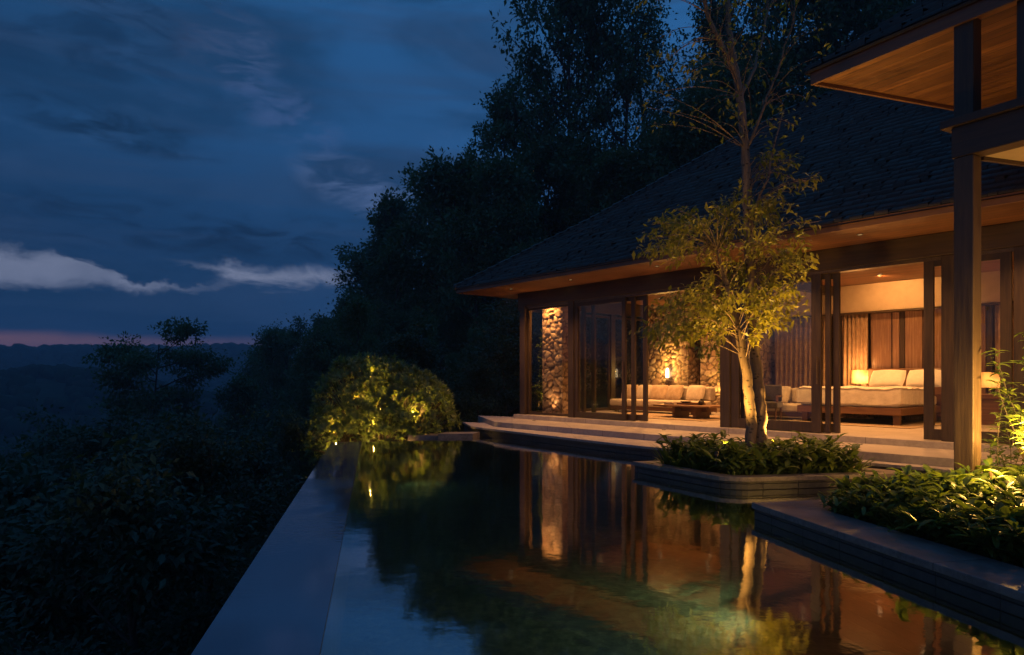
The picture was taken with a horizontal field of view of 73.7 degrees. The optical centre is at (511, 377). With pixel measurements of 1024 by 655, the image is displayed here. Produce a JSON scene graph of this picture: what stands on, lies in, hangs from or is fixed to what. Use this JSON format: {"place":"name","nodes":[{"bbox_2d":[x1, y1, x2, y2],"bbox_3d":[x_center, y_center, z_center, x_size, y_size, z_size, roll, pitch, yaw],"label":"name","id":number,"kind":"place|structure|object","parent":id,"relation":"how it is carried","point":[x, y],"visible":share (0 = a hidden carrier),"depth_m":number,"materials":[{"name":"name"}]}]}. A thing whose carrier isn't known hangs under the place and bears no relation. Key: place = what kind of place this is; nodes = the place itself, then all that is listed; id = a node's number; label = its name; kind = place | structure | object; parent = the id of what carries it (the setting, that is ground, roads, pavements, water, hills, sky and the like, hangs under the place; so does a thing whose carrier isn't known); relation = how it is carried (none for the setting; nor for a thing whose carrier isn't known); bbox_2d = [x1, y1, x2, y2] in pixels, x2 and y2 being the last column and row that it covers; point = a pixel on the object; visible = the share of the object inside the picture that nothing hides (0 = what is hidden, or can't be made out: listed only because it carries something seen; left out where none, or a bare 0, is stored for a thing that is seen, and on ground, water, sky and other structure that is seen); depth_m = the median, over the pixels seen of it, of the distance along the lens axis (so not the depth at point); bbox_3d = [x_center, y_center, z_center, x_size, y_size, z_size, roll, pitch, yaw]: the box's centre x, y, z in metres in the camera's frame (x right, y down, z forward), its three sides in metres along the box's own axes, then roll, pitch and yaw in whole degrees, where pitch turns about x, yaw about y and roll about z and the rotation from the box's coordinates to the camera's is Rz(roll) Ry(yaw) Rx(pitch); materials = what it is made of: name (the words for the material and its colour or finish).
{"place":"outdoors","nodes":[
{"label":"outdoors","id":0,"kind":"place"},
{"bbox_2d":[0,314,642,654],"bbox_3d":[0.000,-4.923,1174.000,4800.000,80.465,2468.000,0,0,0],"label":"ground","id":1,"kind":"structure","parent":0,"point":[53,388],"depth_m":29.70,"materials":[{"name":"plant"}]},
{"bbox_2d":[0,419,81,632],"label":"slope tree","id":2,"kind":"object","parent":1,"relation":"on","point":[39,448],"visible":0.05,"depth_m":26.25,"materials":[{"name":"green plant"}]},
{"bbox_2d":[0,398,114,468],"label":"slope tree","id":3,"kind":"object","parent":1,"relation":"on","point":[50,444],"visible":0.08,"depth_m":38.77,"materials":[{"name":"green plant"}]},
{"bbox_2d":[0,451,125,650],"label":"slope tree","id":4,"kind":"object","parent":1,"relation":"on","point":[9,497],"visible":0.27,"depth_m":15.33,"materials":[{"name":"green plant"}]},
{"bbox_2d":[0,483,153,654],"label":"slope tree","id":5,"kind":"object","parent":1,"relation":"on","point":[8,570],"visible":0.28,"depth_m":13.41,"materials":[{"name":"green plant"}]},
{"bbox_2d":[26,402,227,618],"bbox_3d":[-15.337,5.459,25.733,8.854,9.543,7.559,0,0,-5],"label":"slope tree","id":6,"kind":"object","parent":1,"relation":"on","point":[86,442],"visible":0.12,"depth_m":24.38,"materials":[{"name":"green plant"}]},
{"bbox_2d":[51,449,214,654],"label":"slope tree","id":7,"kind":"object","parent":1,"relation":"on","point":[82,468],"visible":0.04,"depth_m":16.42,"materials":[{"name":"green plant"}]},
{"bbox_2d":[0,422,273,654],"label":"slope tree","id":8,"kind":"object","parent":1,"relation":"on","point":[145,517],"visible":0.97,"depth_m":8.79,"materials":[{"name":"green plant"}]},
{"bbox_2d":[73,316,247,434],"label":"flat topped tree","id":9,"kind":"object","parent":1,"relation":"on","point":[132,360],"visible":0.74,"depth_m":60.79,"materials":[{"name":"green plant"}]},
{"bbox_2d":[82,415,240,626],"bbox_3d":[-10.368,4.074,19.392,4.706,6.352,5.493,0,0,26],"label":"slope tree","id":10,"kind":"object","parent":1,"relation":"on","point":[134,443],"visible":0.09,"depth_m":18.48,"materials":[{"name":"green plant"}]},
{"bbox_2d":[78,412,258,632],"bbox_3d":[-11.587,4.611,22.801,6.336,7.297,5.409,0,0,-22],"label":"slope tree","id":11,"kind":"object","parent":1,"relation":"on","point":[192,431],"visible":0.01,"depth_m":22.63,"materials":[{"name":"green plant"}]},
{"bbox_2d":[82,396,310,654],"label":"slope tree","id":12,"kind":"object","parent":1,"relation":"on","point":[200,461],"visible":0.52,"depth_m":11.94,"materials":[{"name":"green plant"}]},
{"bbox_2d":[0,342,459,464],"bbox_3d":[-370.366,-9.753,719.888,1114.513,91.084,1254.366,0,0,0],"label":"distant woods","id":13,"kind":"object","parent":1,"relation":"on","point":[23,367],"visible":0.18,"depth_m":364.54,"materials":[{"name":"green plant"}]},
{"bbox_2d":[209,368,278,433],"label":"forest tree","id":14,"kind":"object","parent":1,"relation":"on","point":[243,390],"visible":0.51,"depth_m":63.27,"materials":[{"name":"green plant"}]},
{"bbox_2d":[238,324,299,413],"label":"forest tree","id":15,"kind":"object","parent":1,"relation":"on","point":[251,362],"visible":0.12,"depth_m":99.18,"materials":[{"name":"green plant"}]},
{"bbox_2d":[245,313,312,420],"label":"forest tree","id":16,"kind":"object","parent":1,"relation":"on","point":[270,339],"visible":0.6,"depth_m":91.31,"materials":[{"name":"green plant"}]},
{"bbox_2d":[261,406,330,534],"bbox_3d":[-4.759,2.171,15.458,1.879,3.213,2.200,0,0,-28],"label":"slope tree","id":17,"kind":"object","parent":1,"relation":"on","point":[293,428],"visible":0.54,"depth_m":15.12,"materials":[{"name":"green plant"}]},
{"bbox_2d":[273,328,338,450],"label":"forest tree","id":18,"kind":"object","parent":1,"relation":"on","point":[320,346],"visible":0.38,"depth_m":52.53,"materials":[{"name":"green plant"}]},
{"bbox_2d":[277,324,352,448],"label":"forest tree","id":19,"kind":"object","parent":1,"relation":"on","point":[342,345],"visible":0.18,"depth_m":52.31,"materials":[{"name":"green plant"}]},
{"bbox_2d":[283,319,354,399],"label":"forest tree","id":20,"kind":"object","parent":1,"relation":"on","point":[334,338],"visible":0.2,"depth_m":53.94,"materials":[{"name":"green plant"}]},
{"bbox_2d":[304,282,381,345],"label":"forest tree","id":21,"kind":"object","parent":1,"relation":"on","point":[341,302],"visible":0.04,"depth_m":66.51,"materials":[{"name":"green plant"}]},
{"bbox_2d":[314,288,380,407],"bbox_3d":[-7.000,-0.888,29.537,2.984,5.808,2.563,0,0,-9],"label":"forest tree","id":22,"kind":"object","parent":1,"relation":"on","point":[358,311],"visible":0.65,"depth_m":29.11,"materials":[{"name":"green plant"}]},
{"bbox_2d":[326,215,414,337],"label":"forest tree","id":23,"kind":"object","parent":1,"relation":"on","point":[351,275],"visible":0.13,"depth_m":78.65,"materials":[{"name":"green plant"}]},
{"bbox_2d":[293,352,462,464],"bbox_3d":[-3.065,0.688,16.028,3.864,2.634,2.723,0,0,0],"label":"round shrub","id":24,"kind":"object","parent":1,"relation":"on","point":[388,397],"visible":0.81,"depth_m":15.27,"materials":[{"name":"green plant"}]},
{"bbox_2d":[325,235,435,366],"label":"forest tree","id":25,"kind":"object","parent":1,"relation":"on","point":[400,302],"visible":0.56,"depth_m":57.16,"materials":[{"name":"green plant"}]},
{"bbox_2d":[339,186,445,370],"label":"forest tree","id":26,"kind":"object","parent":1,"relation":"on","point":[396,206],"visible":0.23,"depth_m":78.58,"materials":[{"name":"green plant"}]},
{"bbox_2d":[355,315,459,407],"bbox_3d":[-3.735,-0.029,23.576,3.864,4.039,4.510,0,0,-2],"label":"slope tree","id":27,"kind":"object","parent":1,"relation":"on","point":[409,346],"visible":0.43,"depth_m":23.21,"materials":[{"name":"green plant"}]},
{"bbox_2d":[371,164,463,348],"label":"forest tree","id":28,"kind":"object","parent":1,"relation":"on","point":[406,218],"visible":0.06,"depth_m":74.11,"materials":[{"name":"green plant"}]},
{"bbox_2d":[402,356,480,431],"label":"slope tree","id":29,"kind":"object","parent":1,"relation":"on","point":[447,380],"visible":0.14,"depth_m":19.84,"materials":[{"name":"green plant"}]},
{"bbox_2d":[378,145,524,357],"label":"forest tree","id":30,"kind":"object","parent":1,"relation":"on","point":[444,179],"visible":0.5,"depth_m":56.94,"materials":[{"name":"green plant"}]},
{"bbox_2d":[436,385,483,432],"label":"slope tree","id":31,"kind":"object","parent":1,"relation":"on","point":[461,403],"visible":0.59,"depth_m":19.16,"materials":[{"name":"green plant"}]},
{"bbox_2d":[431,196,519,351],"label":"forest tree","id":32,"kind":"object","parent":1,"relation":"on","point":[466,250],"visible":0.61,"depth_m":51.69,"materials":[{"name":"green plant"}]},
{"bbox_2d":[443,151,550,334],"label":"forest tree","id":33,"kind":"object","parent":1,"relation":"on","point":[504,178],"visible":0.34,"depth_m":51.93,"materials":[{"name":"green plant"}]},
{"bbox_2d":[441,67,553,330],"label":"tall forest tree","id":34,"kind":"object","parent":1,"relation":"on","point":[506,112],"visible":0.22,"depth_m":65.35,"materials":[{"name":"green plant"}]},
{"bbox_2d":[473,196,551,336],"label":"forest tree","id":35,"kind":"object","parent":1,"relation":"on","point":[520,224],"visible":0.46,"depth_m":50.21,"materials":[{"name":"green plant"}]},
{"bbox_2d":[470,297,597,409],"bbox_3d":[0.541,-0.663,25.228,5.235,4.687,4.485,0,0,28],"label":"slope tree","id":36,"kind":"object","parent":1,"relation":"on","point":[510,324],"visible":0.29,"depth_m":24.66,"materials":[{"name":"green plant"}]},
{"bbox_2d":[486,118,603,317],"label":"forest tree","id":37,"kind":"object","parent":1,"relation":"on","point":[536,150],"visible":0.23,"depth_m":56.69,"materials":[{"name":"green plant"}]},
{"bbox_2d":[472,0,657,217],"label":"tall forest tree","id":38,"kind":"object","parent":1,"relation":"on","point":[512,138],"visible":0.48,"depth_m":60.10,"materials":[{"name":"green plant"}]},
{"bbox_2d":[506,0,635,226],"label":"tall forest tree","id":39,"kind":"object","parent":1,"relation":"on","point":[577,84],"visible":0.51,"depth_m":61.18,"materials":[{"name":"green plant"}]},
{"bbox_2d":[533,332,621,393],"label":"slope tree","id":40,"kind":"object","parent":1,"relation":"on","point":[600,347],"visible":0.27,"depth_m":26.39,"materials":[{"name":"green plant"}]},
{"bbox_2d":[536,312,642,380],"bbox_3d":[3.667,-1.734,30.864,5.779,5.626,4.934,0,0,3],"label":"slope tree","id":41,"kind":"object","parent":1,"relation":"on","point":[598,321],"visible":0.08,"depth_m":30.11,"materials":[{"name":"green plant"}]},
{"bbox_2d":[539,122,643,230],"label":"forest tree","id":42,"kind":"object","parent":1,"relation":"on","point":[584,154],"visible":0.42,"depth_m":53.89,"materials":[{"name":"green plant"}]},
{"bbox_2d":[553,145,660,229],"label":"forest tree","id":43,"kind":"object","parent":1,"relation":"on","point":[605,163],"visible":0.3,"depth_m":50.42,"materials":[{"name":"green plant"}]},
{"bbox_2d":[547,0,682,191],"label":"bare branched tree","id":44,"kind":"object","parent":1,"relation":"on","point":[634,48],"visible":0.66,"depth_m":59.45,"materials":[{"name":"green plant"}]},
{"bbox_2d":[587,337,642,389],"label":"slope tree","id":45,"kind":"object","parent":1,"relation":"on","point":[618,352],"visible":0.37,"depth_m":28.01,"materials":[{"name":"green plant"}]},
{"bbox_2d":[600,0,680,149],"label":"bare branched tree","id":46,"kind":"object","parent":1,"relation":"on","point":[641,92],"visible":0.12,"depth_m":67.36,"materials":[{"name":"green plant"}]},
{"bbox_2d":[586,128,701,209],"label":"forest tree","id":47,"kind":"object","parent":1,"relation":"on","point":[659,142],"visible":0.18,"depth_m":50.03,"materials":[{"name":"green plant"}]},
{"bbox_2d":[615,114,723,202],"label":"forest tree","id":48,"kind":"object","parent":1,"relation":"on","point":[686,142],"visible":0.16,"depth_m":49.32,"materials":[{"name":"green plant"}]},
{"bbox_2d":[639,92,731,161],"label":"forest tree","id":49,"kind":"object","parent":1,"relation":"on","point":[661,122],"visible":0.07,"depth_m":51.70,"materials":[{"name":"green plant"}]},
{"bbox_2d":[621,73,753,176],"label":"forest tree","id":50,"kind":"object","parent":1,"relation":"on","point":[710,108],"visible":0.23,"depth_m":49.65,"materials":[{"name":"green plant"}]},
{"bbox_2d":[640,0,759,128],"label":"tree","id":51,"kind":"object","parent":1,"relation":"on","point":[713,15],"visible":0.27,"depth_m":61.41,"materials":[{"name":"green plant"}]},
{"bbox_2d":[672,47,784,152],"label":"forest tree","id":52,"kind":"object","parent":1,"relation":"on","point":[725,75],"visible":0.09,"depth_m":51.18,"materials":[{"name":"green plant"}]},
{"bbox_2d":[453,90,1023,454],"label":"garden villa","id":53,"kind":"object","parent":1,"relation":"on","point":[883,168],"visible":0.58,"depth_m":13.14,"materials":[{"name":"wood"}]},
{"bbox_2d":[528,304,567,416],"bbox_3d":[0.894,-0.397,16.445,0.055,2.625,1.510,0,0,-40],"label":"window","id":54,"kind":"structure","parent":53,"relation":"in","point":[565,305],"depth_m":16.98,"materials":[{"name":"brown glass"}]},
{"bbox_2d":[574,297,626,419],"bbox_3d":[1.922,-0.397,15.080,0.100,2.625,1.520,0,0,-40],"label":"sliding door","id":55,"kind":"structure","parent":53,"relation":"in","point":[611,416],"depth_m":14.99,"materials":[{"name":"brown wood"}]},
{"bbox_2d":[581,296,635,420],"bbox_3d":[2.105,-0.397,15.005,0.055,2.625,1.570,0,0,-40],"label":"sliding door","id":56,"kind":"structure","parent":53,"relation":"in","point":[632,417],"depth_m":14.45,"materials":[{"name":"brown glass"}]},
{"bbox_2d":[591,295,647,420],"bbox_3d":[2.322,-0.397,14.852,0.055,2.625,1.580,0,0,-40],"label":"sliding door","id":57,"kind":"structure","parent":53,"relation":"in","point":[644,417],"depth_m":14.38,"materials":[{"name":"brown glass"}]},
{"bbox_2d":[610,386,716,414],"bbox_3d":[3.856,0.580,17.714,0.920,0.690,2.750,0,0,-40],"label":"sofa","id":58,"kind":"object","parent":53,"relation":"on","point":[708,398],"visible":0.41,"depth_m":17.32,"materials":[{"name":"fabric"}]},
{"bbox_2d":[620,412,719,420],"bbox_3d":[3.660,0.917,16.216,2.000,0.012,3.400,0,0,-40],"label":"rug","id":59,"kind":"object","parent":53,"relation":"on","point":[654,415],"visible":0.44,"depth_m":15.50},
{"bbox_2d":[653,404,719,418],"bbox_3d":[4.057,0.775,15.506,0.800,0.300,1.500,0,0,-40],"label":"coffee table","id":60,"kind":"object","parent":59,"relation":"on","point":[699,411],"visible":0.77,"depth_m":15.34,"materials":[{"name":"wood"}]},
{"bbox_2d":[764,385,782,419],"bbox_3d":[5.565,0.545,14.814,0.505,0.760,0.520,0,0,35],"label":"armchair","id":61,"kind":"object","parent":53,"relation":"on","point":[773,396],"visible":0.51,"depth_m":14.85,"materials":[{"name":"fabric"}]},
{"bbox_2d":[731,274,821,432],"bbox_3d":[4.563,-0.397,11.910,0.100,2.625,1.670,0,0,-40],"label":"sliding door","id":62,"kind":"structure","parent":53,"relation":"in","point":[815,425],"depth_m":11.39,"materials":[{"name":"brown wood"}]},
{"bbox_2d":[740,273,830,432],"bbox_3d":[4.719,-0.397,11.868,0.055,2.625,1.640,0,0,-40],"label":"sliding door","id":63,"kind":"structure","parent":53,"relation":"in","point":[826,427],"depth_m":11.26,"materials":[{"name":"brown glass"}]},
{"bbox_2d":[750,273,840,432],"bbox_3d":[4.860,-0.397,11.806,0.055,2.625,1.610,0,0,-40],"label":"sliding door","id":64,"kind":"structure","parent":53,"relation":"in","point":[836,277],"depth_m":11.21,"materials":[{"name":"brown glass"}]},
{"bbox_2d":[774,317,824,402],"bbox_3d":[7.017,-0.263,16.536,0.112,2.335,1.410,0,0,-40],"label":"curtain","id":65,"kind":"object","parent":53,"relation":"hanging from","point":[793,358],"visible":0.47,"depth_m":16.61,"materials":[{"name":"fabric"}]},
{"bbox_2d":[767,388,832,418],"bbox_3d":[6.145,0.580,15.358,0.920,0.690,2.000,0,0,-40],"label":"sofa","id":66,"kind":"object","parent":53,"relation":"on","point":[789,408],"visible":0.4,"depth_m":14.92,"materials":[{"name":"fabric"}]},
{"bbox_2d":[842,314,867,416],"bbox_3d":[7.812,-0.263,15.550,0.145,2.335,0.583,0,0,-40],"label":"curtain","id":67,"kind":"object","parent":53,"relation":"hanging from","point":[854,342],"visible":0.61,"depth_m":15.55,"materials":[{"name":"fabric"}]},
{"bbox_2d":[785,418,940,428],"bbox_3d":[7.142,0.917,13.911,2.200,0.012,2.600,0,0,-40],"label":"bedroom rug","id":68,"kind":"object","parent":53,"relation":"on","point":[879,423],"visible":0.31,"depth_m":13.48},
{"bbox_2d":[796,368,940,425],"bbox_3d":[7.503,0.365,14.188,2.131,1.120,2.262,0,0,-40],"label":"bed","id":69,"kind":"object","parent":68,"relation":"on","point":[896,402],"visible":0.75,"depth_m":13.38,"materials":[{"name":"fabric"}]},
{"bbox_2d":[869,370,905,386],"bbox_3d":[7.977,0.020,14.503,0.180,0.420,0.700,39,-24,-33],"label":"pillow","id":70,"kind":"object","parent":69,"relation":"on","point":[882,378],"visible":0.94,"depth_m":14.42,"materials":[{"name":"fabric"}]},
{"bbox_2d":[804,0,1023,475],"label":"veranda pavilion","id":71,"kind":"structure","parent":53,"relation":"attached to","point":[963,60],"depth_m":6.39,"materials":[{"name":"brown wood"}]},
{"bbox_2d":[924,251,1012,444],"bbox_3d":[6.446,-0.397,9.685,0.055,2.625,1.080,0,0,-40],"label":"sliding door","id":72,"kind":"structure","parent":53,"relation":"in","point":[1006,258],"depth_m":9.48,"materials":[{"name":"brown wood"}]},
{"bbox_2d":[694,27,811,123],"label":"forest tree","id":73,"kind":"object","parent":1,"relation":"on","point":[771,70],"visible":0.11,"depth_m":52.86,"materials":[{"name":"green plant"}]},
{"bbox_2d":[708,0,853,110],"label":"tall forest tree","id":74,"kind":"object","parent":1,"relation":"on","point":[769,22],"visible":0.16,"depth_m":56.28,"materials":[{"name":"green plant"}]},
{"bbox_2d":[691,0,896,103],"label":"tall forest tree","id":75,"kind":"object","parent":1,"relation":"on","point":[853,36],"visible":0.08,"depth_m":57.97,"materials":[{"name":"green plant"}]},
{"bbox_2d":[770,0,914,115],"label":"tall forest tree","id":76,"kind":"object","parent":1,"relation":"on","point":[896,7],"visible":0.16,"depth_m":55.12,"materials":[{"name":"green plant"}]},
{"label":"pool weir wall","id":77,"kind":"structure","parent":1,"relation":"on","visible":0},
{"bbox_2d":[191,442,361,654],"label":"pool weir top","id":78,"kind":"object","parent":77,"relation":"on","point":[278,601],"visible":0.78,"depth_m":4.45,"materials":[{"name":"stone"}]},
{"bbox_2d":[408,432,479,440],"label":"path","id":79,"kind":"structure","parent":0,"point":[456,436],"depth_m":14.98,"materials":[{"name":"stone"}]},
{"bbox_2d":[0,0,915,347],"label":"sky","id":80,"kind":"structure","parent":0,"point":[203,160],"materials":[{"name":"blue"}]},
{"bbox_2d":[320,439,1023,654],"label":"pool water","id":81,"kind":"structure","parent":0,"point":[490,547],"depth_m":4.54,"materials":[{"name":"teal liquid"}]},
{"bbox_2d":[981,394,999,425],"bbox_3d":[9.371,0.627,13.360,0.420,0.595,0.500,0,0,-40],"label":"nightstand","id":82,"kind":"object","parent":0,"point":[989,403],"visible":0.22,"depth_m":13.22,"materials":[{"name":"wood"}]},
{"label":"pool floor","id":83,"kind":"structure","parent":0,"visible":0},
{"bbox_2d":[464,425,934,475],"bbox_3d":[3.163,1.949,11.883,2.130,1.522,14.083,0,0,-40],"label":"step base","id":84,"kind":"object","parent":83,"relation":"on","point":[486,434],"visible":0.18,"depth_m":12.87,"materials":[{"name":"stone"}]},
{"bbox_2d":[463,422,1005,474],"bbox_3d":[3.141,1.163,11.864,2.168,0.045,14.176,0,0,-40],"label":"step","id":85,"kind":"object","parent":84,"relation":"on","point":[633,443],"visible":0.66,"depth_m":12.53,"materials":[{"name":"stone"}]},
{"bbox_2d":[478,416,1023,469],"bbox_3d":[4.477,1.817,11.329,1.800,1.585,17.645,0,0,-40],"label":"step","id":86,"kind":"object","parent":84,"relation":"on","point":[919,456],"visible":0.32,"depth_m":12.25,"materials":[{"name":"stone"}]},
{"bbox_2d":[632,461,914,489],"bbox_3d":[3.290,1.885,8.931,3.000,1.450,1.894,0,0,-11],"label":"tree planter","id":87,"kind":"object","parent":83,"relation":"on","point":[753,482],"visible":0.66,"depth_m":8.10,"materials":[{"name":"stone"}]},
{"bbox_2d":[681,436,735,471],"bbox_3d":[2.500,1.018,8.680,0.690,0.520,0.604,0,0,25],"label":"leafy plant","id":88,"kind":"object","parent":87,"relation":"in","point":[704,461],"visible":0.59,"depth_m":8.64,"materials":[{"name":"green plant"}]},
{"bbox_2d":[629,0,831,473],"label":"garden tree","id":89,"kind":"object","parent":87,"relation":"on","point":[719,310],"visible":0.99,"depth_m":8.79,"materials":[{"name":"green plant"}]},
{"bbox_2d":[702,443,762,474],"bbox_3d":[2.679,1.045,8.246,0.654,0.468,0.587,0,0,-34],"label":"leafy plant","id":90,"kind":"object","parent":87,"relation":"in","point":[734,466],"visible":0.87,"depth_m":8.18,"materials":[{"name":"green plant"}]},
{"bbox_2d":[722,441,773,474],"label":"leafy plant","id":91,"kind":"object","parent":87,"relation":"in","point":[764,454],"visible":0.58,"depth_m":8.23,"materials":[{"name":"green plant"}]},
{"bbox_2d":[763,445,813,474],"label":"leafy plant","id":92,"kind":"object","parent":87,"relation":"in","point":[778,465],"visible":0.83,"depth_m":8.21,"materials":[{"name":"green plant"}]},
{"bbox_2d":[802,444,858,472],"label":"leafy plant","id":93,"kind":"object","parent":87,"relation":"in","point":[823,465],"visible":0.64,"depth_m":8.36,"materials":[{"name":"green plant"}]},
{"bbox_2d":[752,500,1023,618],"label":"foreground planter","id":94,"kind":"object","parent":83,"relation":"on","point":[990,582],"visible":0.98,"depth_m":4.63,"materials":[{"name":"stone"}]},
{"bbox_2d":[832,486,899,521],"bbox_3d":[2.959,1.103,5.717,0.500,0.357,0.449,0,0,25],"label":"leafy plant","id":95,"kind":"object","parent":94,"relation":"on","point":[856,514],"visible":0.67,"depth_m":5.68,"materials":[{"name":"green plant"}]},
{"bbox_2d":[876,465,969,508],"bbox_3d":[3.255,1.015,5.411,0.638,0.550,0.730,0,0,44],"label":"leafy plant","id":96,"kind":"object","parent":94,"relation":"on","point":[913,483],"visible":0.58,"depth_m":5.36,"materials":[{"name":"green plant"}]},
{"bbox_2d":[888,504,960,539],"bbox_3d":[3.064,1.101,5.018,0.570,0.364,0.477,0,0,-29],"label":"leafy plant","id":97,"kind":"object","parent":94,"relation":"on","point":[908,524],"visible":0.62,"depth_m":5.02,"materials":[{"name":"green plant"}]},
{"bbox_2d":[900,501,974,544],"bbox_3d":[3.101,1.098,4.903,0.518,0.370,0.465,0,0,-38],"label":"leafy plant","id":98,"kind":"object","parent":94,"relation":"on","point":[934,533],"visible":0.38,"depth_m":4.87,"materials":[{"name":"green plant"}]},
{"bbox_2d":[946,521,1006,559],"bbox_3d":[3.152,1.118,4.491,0.507,0.324,0.424,0,0,41],"label":"leafy plant","id":99,"kind":"object","parent":94,"relation":"on","point":[976,540],"visible":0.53,"depth_m":4.48,"materials":[{"name":"green plant"}]},
{"bbox_2d":[952,469,1023,503],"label":"leafy plant","id":100,"kind":"object","parent":94,"relation":"on","point":[1003,484],"visible":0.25,"depth_m":5.27,"materials":[{"name":"green plant"}]},
{"bbox_2d":[964,515,1023,565],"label":"leafy plant","id":101,"kind":"object","parent":94,"relation":"on","point":[1014,525],"visible":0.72,"depth_m":4.36,"materials":[{"name":"green plant"}]},
{"bbox_2d":[964,502,1023,529],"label":"leafy plant","id":102,"kind":"object","parent":94,"relation":"on","point":[1001,509],"visible":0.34,"depth_m":4.49,"materials":[{"name":"green plant"}]},
{"bbox_2d":[981,389,1023,474],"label":"climbing plant","id":103,"kind":"object","parent":94,"relation":"on","point":[997,458],"visible":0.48,"depth_m":6.41,"materials":[{"name":"green plant"}]},
{"bbox_2d":[981,332,1023,459],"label":"climbing plant","id":104,"kind":"object","parent":94,"relation":"on","point":[1006,392],"visible":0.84,"depth_m":6.29,"materials":[{"name":"green plant"}]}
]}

